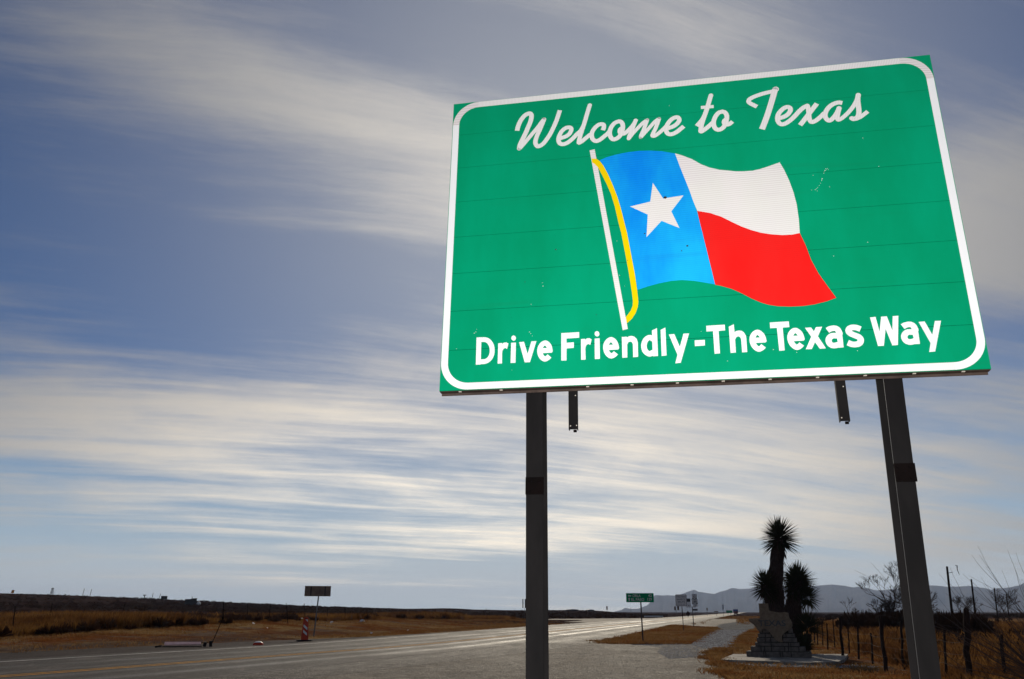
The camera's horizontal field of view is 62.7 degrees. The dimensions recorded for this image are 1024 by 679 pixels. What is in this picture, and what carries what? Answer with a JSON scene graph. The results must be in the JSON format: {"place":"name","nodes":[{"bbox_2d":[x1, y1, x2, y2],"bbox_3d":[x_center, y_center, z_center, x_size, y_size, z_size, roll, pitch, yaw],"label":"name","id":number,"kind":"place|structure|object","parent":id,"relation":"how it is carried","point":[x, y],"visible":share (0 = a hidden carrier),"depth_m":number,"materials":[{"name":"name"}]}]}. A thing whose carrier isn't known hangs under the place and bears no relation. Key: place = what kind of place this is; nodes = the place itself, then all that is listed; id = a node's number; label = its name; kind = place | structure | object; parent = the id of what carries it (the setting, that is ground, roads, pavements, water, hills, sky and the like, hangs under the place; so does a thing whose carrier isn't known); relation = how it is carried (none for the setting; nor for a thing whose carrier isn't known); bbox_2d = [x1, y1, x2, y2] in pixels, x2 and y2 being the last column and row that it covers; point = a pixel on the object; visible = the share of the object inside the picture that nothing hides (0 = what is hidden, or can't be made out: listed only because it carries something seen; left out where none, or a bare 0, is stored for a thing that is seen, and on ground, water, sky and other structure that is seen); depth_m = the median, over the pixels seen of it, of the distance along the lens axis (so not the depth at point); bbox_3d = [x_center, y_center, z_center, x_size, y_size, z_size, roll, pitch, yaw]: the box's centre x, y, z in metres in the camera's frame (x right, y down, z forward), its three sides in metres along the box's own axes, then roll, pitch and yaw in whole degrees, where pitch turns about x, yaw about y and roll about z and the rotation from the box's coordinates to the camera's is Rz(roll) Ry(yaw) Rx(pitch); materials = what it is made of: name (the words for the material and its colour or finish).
{"place":"outdoors","nodes":[
{"label":"outdoors","id":0,"kind":"place"},
{"bbox_2d":[0,632,444,659],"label":"shoulder","id":1,"kind":"object","parent":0,"point":[37,654],"visible":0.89,"depth_m":37.36},
{"bbox_2d":[155,617,223,647],"bbox_3d":[-15.345,13.934,40.005,2.944,1.370,0.366,6,-19,-17],"label":"fallen barricade","id":2,"kind":"object","parent":1,"relation":"on","point":[168,644],"visible":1,"depth_m":39.75,"materials":[{"name":"black rubber"}]},
{"bbox_2d":[253,641,262,644],"bbox_3d":[-12.710,15.205,42.061,0.520,0.190,0.360,4,-18,-11],"label":"fallen marker","id":3,"kind":"object","parent":1,"relation":"on","point":[258,643],"visible":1,"depth_m":41.95,"materials":[{"name":"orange plastic"}]},
{"bbox_2d":[296,617,312,640],"bbox_3d":[-11.870,16.625,48.223,0.860,1.300,0.420,0,-18,-1],"label":"channelizer","id":4,"kind":"object","parent":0,"point":[304,636],"visible":0.99,"depth_m":48.14,"materials":[{"name":"orange plastic"}]},
{"bbox_2d":[0,612,744,678],"bbox_3d":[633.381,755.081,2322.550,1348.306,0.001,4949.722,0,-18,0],"label":"road","id":5,"kind":"structure","parent":0,"point":[212,667],"depth_m":32.14,"materials":[{"name":"grey asphalt"}]},
{"bbox_2d":[1,634,436,661],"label":"white edge line","id":6,"kind":"object","parent":5,"relation":"on","point":[194,650],"visible":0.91,"depth_m":35.30,"materials":[{"name":"paint"}]},
{"bbox_2d":[0,615,712,676],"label":"yellow centre line","id":7,"kind":"object","parent":5,"relation":"on","point":[269,656],"visible":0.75,"depth_m":30.00,"materials":[{"name":"paint"}]},
{"bbox_2d":[194,619,692,678],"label":"white edge line","id":8,"kind":"object","parent":5,"relation":"on","point":[383,658],"visible":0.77,"depth_m":28.18,"materials":[{"name":"paint"}]},
{"bbox_2d":[0,593,1023,678],"bbox_3d":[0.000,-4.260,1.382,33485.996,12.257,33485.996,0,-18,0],"label":"ground","id":9,"kind":"structure","parent":0,"point":[227,636],"depth_m":60.96,"materials":[{"name":"brown plant"}]},
{"bbox_2d":[0,610,340,616],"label":"tall grass","id":10,"kind":"structure","parent":9,"relation":"on","point":[215,614],"depth_m":96.73,"materials":[{"name":"brown plant"}]},
{"bbox_2d":[185,596,196,604],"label":"shack","id":11,"kind":"structure","parent":9,"relation":"on","point":[192,601],"depth_m":313.75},
{"bbox_2d":[12,601,487,625],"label":"wire fence","id":12,"kind":"object","parent":9,"relation":"on","point":[223,611],"visible":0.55,"depth_m":71.19,"materials":[{"name":"brown wood"}]},
{"bbox_2d":[0,609,525,637],"bbox_3d":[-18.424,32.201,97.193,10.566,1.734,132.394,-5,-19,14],"label":"tall grass","id":13,"kind":"structure","parent":9,"relation":"on","point":[23,626],"depth_m":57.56,"materials":[{"name":"brown plant"}]},
{"bbox_2d":[0,618,564,652],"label":"verge grass","id":14,"kind":"structure","parent":9,"relation":"on","point":[320,621],"depth_m":62.70,"materials":[{"name":"brown plant"}]},
{"bbox_2d":[304,586,330,635],"bbox_3d":[-13.524,18.937,58.000,1.780,3.672,0.102,5,-19,-16],"label":"sign back","id":15,"kind":"object","parent":9,"relation":"on","point":[318,591],"visible":0.94,"depth_m":58.39,"materials":[{"name":"grey metal"}]},
{"bbox_2d":[0,593,668,618],"bbox_3d":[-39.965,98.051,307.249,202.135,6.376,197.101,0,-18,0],"label":"brush","id":16,"kind":"object","parent":9,"relation":"on","point":[202,606],"visible":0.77,"depth_m":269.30,"materials":[{"name":"plant"}]},
{"bbox_2d":[687,594,697,625],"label":"route marker","id":17,"kind":"object","parent":9,"relation":"on","point":[694,600],"visible":0.94,"depth_m":96.35,"materials":[{"name":"white metal"}]},
{"bbox_2d":[439,55,990,678],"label":"welcome sign","id":18,"kind":"object","parent":9,"relation":"on","point":[797,225],"visible":1,"depth_m":5.95,"materials":[{"name":"metal"}]},
{"bbox_2d":[694,629,758,678],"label":"edge grass","id":19,"kind":"structure","parent":9,"relation":"on","point":[715,656],"depth_m":29.90,"materials":[{"name":"brown plant"}]},
{"bbox_2d":[692,616,827,624],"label":"verge grass","id":20,"kind":"structure","parent":9,"relation":"on","point":[743,618],"depth_m":207.08,"materials":[{"name":"brown plant"}]},
{"bbox_2d":[749,568,782,611],"bbox_3d":[9.996,10.589,32.830,1.458,3.485,1.444,0,-18,0],"label":"yucca","id":21,"kind":"object","parent":9,"relation":"on","point":[765,586],"visible":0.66,"depth_m":32.91,"materials":[{"name":"green plant"}]},
{"bbox_2d":[760,515,802,612],"bbox_3d":[10.865,9.724,33.577,1.852,5.443,1.864,0,-18,0],"label":"yucca","id":22,"kind":"object","parent":9,"relation":"on","point":[778,545],"visible":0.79,"depth_m":33.70,"materials":[{"name":"green plant"}]},
{"bbox_2d":[721,654,847,665],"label":"concrete slab","id":23,"kind":"structure","parent":9,"relation":"on","point":[822,659],"depth_m":27.81,"materials":[{"name":"grey concrete"}]},
{"bbox_2d":[746,603,811,657],"bbox_3d":[9.423,10.329,29.877,2.173,1.787,0.808,-6,-19,19],"label":"stone monument","id":24,"kind":"object","parent":23,"relation":"on","point":[776,637],"visible":1,"depth_m":29.56,"materials":[{"name":"grey stone"}]},
{"bbox_2d":[783,559,823,643],"bbox_3d":[11.613,10.731,33.724,1.828,3.767,1.788,0,-18,0],"label":"yucca","id":25,"kind":"object","parent":9,"relation":"on","point":[798,584],"visible":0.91,"depth_m":33.63,"materials":[{"name":"green plant"}]},
{"bbox_2d":[795,627,820,650],"bbox_3d":[11.113,11.451,31.982,1.248,0.967,1.311,-6,-19,19],"label":"yucca","id":26,"kind":"object","parent":9,"relation":"on","point":[804,640],"visible":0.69,"depth_m":31.85,"materials":[{"name":"green plant"}]},
{"bbox_2d":[791,608,826,650],"bbox_3d":[11.457,11.223,32.421,1.611,1.873,1.617,0,-18,0],"label":"yucca","id":27,"kind":"object","parent":9,"relation":"on","point":[806,621],"visible":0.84,"depth_m":32.36,"materials":[{"name":"green plant"}]},
{"bbox_2d":[840,598,858,611],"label":"bare tree","id":28,"kind":"object","parent":9,"relation":"on","point":[849,605],"visible":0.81,"depth_m":143.05,"materials":[{"name":"brown plant"}]},
{"bbox_2d":[724,627,978,678],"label":"verge grass","id":29,"kind":"structure","parent":9,"relation":"on","point":[767,674],"depth_m":23.77,"materials":[{"name":"brown plant"}]},
{"bbox_2d":[855,560,939,614],"bbox_3d":[26.462,17.904,57.790,5.527,5.150,3.142,-2,-18,7],"label":"bare tree","id":30,"kind":"object","parent":9,"relation":"on","point":[886,604],"visible":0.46,"depth_m":57.53,"materials":[{"name":"brown plant"}]},
{"bbox_2d":[803,613,1023,628],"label":"brush","id":31,"kind":"object","parent":9,"relation":"on","point":[828,616],"visible":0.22,"depth_m":239.10,"materials":[{"name":"plant"}]},
{"bbox_2d":[805,620,1023,636],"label":"tall grass","id":32,"kind":"structure","parent":9,"relation":"on","point":[1000,624],"depth_m":86.70,"materials":[{"name":"brown plant"}]},
{"bbox_2d":[835,608,993,632],"bbox_3d":[25.893,18.375,54.709,7.424,2.006,11.710,3,-18,-8],"label":"thicket","id":33,"kind":"object","parent":9,"relation":"on","point":[865,620],"visible":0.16,"depth_m":52.80,"materials":[{"name":"brown plant"}]},
{"bbox_2d":[807,607,1022,678],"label":"barbed wire fence","id":34,"kind":"object","parent":9,"relation":"on","point":[966,648],"visible":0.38,"depth_m":23.73,"materials":[{"name":"brown wood"}]},
{"bbox_2d":[808,625,1023,678],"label":"tall grass","id":35,"kind":"structure","parent":9,"relation":"on","point":[891,642],"depth_m":29.05,"materials":[{"name":"brown plant"}]},
{"bbox_2d":[855,547,1023,678],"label":"bare shrub","id":36,"kind":"object","parent":9,"relation":"on","point":[1005,644],"visible":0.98,"depth_m":16.09,"materials":[{"name":"brown plant"}]},
{"bbox_2d":[946,565,959,611],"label":"utility pole","id":37,"kind":"object","parent":9,"relation":"on","point":[949,591],"visible":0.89,"depth_m":71.91,"materials":[{"name":"brown wood"}]},
{"bbox_2d":[953,595,981,617],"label":"bare tree","id":38,"kind":"object","parent":9,"relation":"on","point":[958,602],"visible":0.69,"depth_m":142.96,"materials":[{"name":"brown plant"}]},
{"bbox_2d":[971,579,975,609],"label":"utility pole","id":39,"kind":"object","parent":9,"relation":"on","point":[973,594],"visible":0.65,"depth_m":90.84,"materials":[{"name":"brown wood"}]},
{"bbox_2d":[935,627,1023,647],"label":"thicket","id":40,"kind":"object","parent":9,"relation":"on","point":[988,631],"visible":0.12,"depth_m":40.01,"materials":[{"name":"brown plant"}]},
{"bbox_2d":[994,588,998,621],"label":"utility pole","id":41,"kind":"object","parent":9,"relation":"on","point":[996,606],"visible":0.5,"depth_m":109.54,"materials":[{"name":"brown wood"}]},
{"bbox_2d":[989,588,1020,620],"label":"bare tree","id":42,"kind":"object","parent":9,"relation":"on","point":[1000,600],"visible":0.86,"depth_m":144.53,"materials":[{"name":"brown plant"}]},
{"bbox_2d":[0,0,1023,611],"label":"sky","id":43,"kind":"structure","parent":0,"point":[224,223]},
{"bbox_2d":[309,643,723,678],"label":"asphalt apron","id":44,"kind":"object","parent":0,"point":[565,662],"visible":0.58,"depth_m":25.76,"materials":[{"name":"grey asphalt"}]},
{"bbox_2d":[205,641,719,678],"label":"chippings","id":45,"kind":"object","parent":44,"relation":"on","point":[524,665],"visible":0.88,"depth_m":25.56,"materials":[{"name":"gravel"}]},
{"bbox_2d":[548,618,648,621],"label":"side road","id":46,"kind":"structure","parent":0,"point":[600,620],"depth_m":184.42,"materials":[{"name":"grey asphalt"}]},
{"bbox_2d":[596,624,712,643],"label":"island grass","id":47,"kind":"structure","parent":0,"point":[685,633],"depth_m":56.35,"materials":[{"name":"brown plant"}]},
{"bbox_2d":[626,593,653,639],"bbox_3d":[7.310,15.914,47.632,1.580,2.920,0.084,0,-18,-1],"label":"distance sign","id":48,"kind":"object","parent":47,"relation":"on","point":[640,597],"visible":1,"depth_m":47.95,"materials":[{"name":"green metal"}]},
{"bbox_2d":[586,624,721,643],"bbox_3d":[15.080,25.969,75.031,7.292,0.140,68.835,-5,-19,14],"label":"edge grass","id":49,"kind":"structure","parent":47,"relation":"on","point":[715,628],"depth_m":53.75,"materials":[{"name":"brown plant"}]},
{"bbox_2d":[675,594,686,630],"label":"seat belt sign","id":50,"kind":"object","parent":47,"relation":"on","point":[681,599],"visible":0.98,"depth_m":72.55,"materials":[{"name":"white metal"}]},
{"bbox_2d":[636,644,705,658],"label":"gravel","id":51,"kind":"structure","parent":0,"point":[690,654],"depth_m":35.59,"materials":[{"name":"grey gravel"}]},
{"bbox_2d":[684,619,735,626],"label":"pull off","id":52,"kind":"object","parent":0,"point":[713,622],"visible":0.79,"depth_m":132.47,"materials":[{"name":"concrete"}]},
{"bbox_2d":[690,622,754,644],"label":"gravel path","id":53,"kind":"structure","parent":0,"point":[732,626],"depth_m":96.34,"materials":[{"name":"grey gravel"}]},
{"bbox_2d":[692,630,747,648],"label":"gravel","id":54,"kind":"structure","parent":53,"relation":"on","point":[721,638],"depth_m":50.01,"materials":[{"name":"grey gravel"}]},
{"bbox_2d":[739,663,881,667],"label":"gravel","id":55,"kind":"structure","parent":0,"point":[782,665],"depth_m":25.88,"materials":[{"name":"gravel"}]},
{"bbox_2d":[614,583,1023,611],"bbox_3d":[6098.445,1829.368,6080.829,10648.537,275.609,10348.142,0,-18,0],"label":"mountains","id":56,"kind":"structure","parent":0,"point":[742,600],"depth_m":7304.20,"materials":[{"name":"grey stone"}]}
]}

